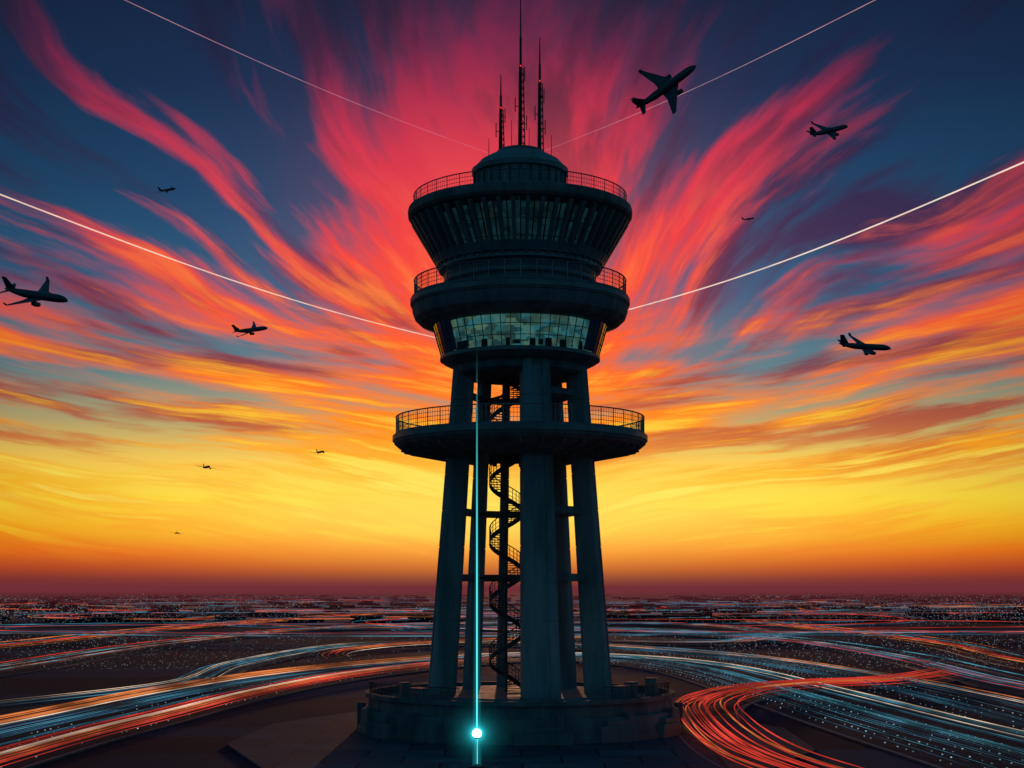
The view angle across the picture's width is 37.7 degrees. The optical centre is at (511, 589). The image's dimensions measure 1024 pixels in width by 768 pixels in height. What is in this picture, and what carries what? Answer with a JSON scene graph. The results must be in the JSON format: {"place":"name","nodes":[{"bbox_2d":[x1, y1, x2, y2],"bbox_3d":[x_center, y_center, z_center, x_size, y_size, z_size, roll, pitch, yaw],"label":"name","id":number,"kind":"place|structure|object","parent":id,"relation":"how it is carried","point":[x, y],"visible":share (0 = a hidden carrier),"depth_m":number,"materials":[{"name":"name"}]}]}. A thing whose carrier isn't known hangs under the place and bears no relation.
{"place":"outdoors","nodes":[
{"label":"outdoors","id":0,"kind":"place"},
{"bbox_2d":[0,276,67,306],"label":"airliner","id":1,"kind":"object","parent":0,"point":[42,293],"visible":1,"depth_m":758.03,"materials":[{"name":"paint"}]},
{"bbox_2d":[157,186,175,192],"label":"airliner","id":2,"kind":"object","parent":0,"point":[168,189],"visible":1,"depth_m":2595.90,"materials":[{"name":"paint"}]},
{"bbox_2d":[0,194,427,335],"bbox_3d":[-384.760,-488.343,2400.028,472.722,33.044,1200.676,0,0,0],"label":"contrail","id":3,"kind":"object","parent":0,"point":[185,263],"visible":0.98,"depth_m":2150.87,"materials":[{"name":"white"}]},
{"bbox_2d":[0,644,430,715],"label":"road","id":4,"kind":"structure","parent":0,"point":[8,709],"depth_m":200.78,"materials":[{"name":"black asphalt"}]},
{"bbox_2d":[231,321,267,336],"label":"airliner","id":5,"kind":"object","parent":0,"point":[253,328],"visible":1,"depth_m":1447.95,"materials":[{"name":"paint"}]},
{"bbox_2d":[0,624,787,677],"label":"road","id":6,"kind":"structure","parent":0,"point":[26,670],"depth_m":313.23,"materials":[{"name":"black asphalt"}]},
{"bbox_2d":[0,590,1023,767],"bbox_3d":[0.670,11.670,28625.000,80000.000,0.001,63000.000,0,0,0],"label":"ground","id":7,"kind":"structure","parent":0,"point":[200,742],"depth_m":263.24,"materials":[{"name":"soil"}]},
{"bbox_2d":[0,595,1023,623],"bbox_3d":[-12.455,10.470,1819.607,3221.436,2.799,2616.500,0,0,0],"label":"distant city buildings","id":8,"kind":"structure","parent":7,"relation":"on","point":[129,618],"depth_m":748.52,"materials":[{"name":"black concrete"}]},
{"bbox_2d":[0,594,1023,671],"bbox_3d":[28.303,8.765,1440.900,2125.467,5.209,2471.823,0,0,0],"label":"distant city lights","id":9,"kind":"object","parent":8,"relation":"on","point":[515,616],"visible":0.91,"depth_m":445.74},
{"bbox_2d":[0,598,1023,767],"bbox_3d":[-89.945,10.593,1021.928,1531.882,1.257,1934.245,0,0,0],"label":"car light trails","id":10,"kind":"object","parent":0,"point":[768,685],"visible":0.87,"depth_m":217.02,"materials":[{"name":"red"}]},
{"bbox_2d":[0,656,1023,767],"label":"road","id":11,"kind":"structure","parent":0,"point":[925,758],"depth_m":134.00,"materials":[{"name":"black asphalt"}]},
{"bbox_2d":[0,651,1023,767],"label":"light trails","id":12,"kind":"object","parent":11,"relation":"on","point":[717,686],"visible":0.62,"depth_m":145.49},
{"bbox_2d":[0,613,1023,669],"bbox_3d":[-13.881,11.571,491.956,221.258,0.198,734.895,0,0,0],"label":"road","id":13,"kind":"structure","parent":0,"point":[975,656],"depth_m":319.32,"materials":[{"name":"black asphalt"}]},
{"bbox_2d":[0,0,1023,589],"label":"sky","id":14,"kind":"structure","parent":0,"point":[295,140],"materials":[{"name":"orange"}]},
{"bbox_2d":[227,711,815,767],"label":"plaza pavement","id":15,"kind":"structure","parent":0,"point":[335,741],"depth_m":107.76,"materials":[{"name":"grey concrete"}]},
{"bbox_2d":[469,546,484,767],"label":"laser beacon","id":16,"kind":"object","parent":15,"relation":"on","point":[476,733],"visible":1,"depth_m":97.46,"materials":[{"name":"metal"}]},
{"bbox_2d":[357,0,682,745],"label":"control tower","id":17,"kind":"structure","parent":15,"relation":"on","point":[519,241],"depth_m":119.35,"materials":[{"name":"concrete"}]},
{"bbox_2d":[631,65,695,114],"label":"airliner","id":18,"kind":"object","parent":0,"point":[667,85],"visible":1,"depth_m":748.69,"materials":[{"name":"paint"}]},
{"bbox_2d":[304,628,1023,695],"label":"road","id":19,"kind":"structure","parent":0,"point":[996,687],"depth_m":234.37,"materials":[{"name":"black asphalt"}]},
{"bbox_2d":[430,644,1023,740],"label":"road","id":20,"kind":"structure","parent":0,"point":[908,698],"depth_m":165.47,"materials":[{"name":"black asphalt"}]},
{"bbox_2d":[629,161,1023,309],"bbox_3d":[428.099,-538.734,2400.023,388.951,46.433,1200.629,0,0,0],"label":"contrail","id":21,"kind":"object","parent":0,"point":[856,232],"visible":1,"depth_m":2154.75,"materials":[{"name":"white"}]},
{"bbox_2d":[807,121,847,139],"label":"airliner","id":22,"kind":"object","parent":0,"point":[830,132],"visible":1,"depth_m":1197.93,"materials":[{"name":"paint"}]},
{"bbox_2d":[678,672,987,767],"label":"road","id":23,"kind":"structure","parent":0,"point":[731,703],"depth_m":157.82,"materials":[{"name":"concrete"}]},
{"bbox_2d":[838,333,890,355],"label":"airliner","id":24,"kind":"object","parent":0,"point":[867,349],"visible":1,"depth_m":1047.74,"materials":[{"name":"paint"}]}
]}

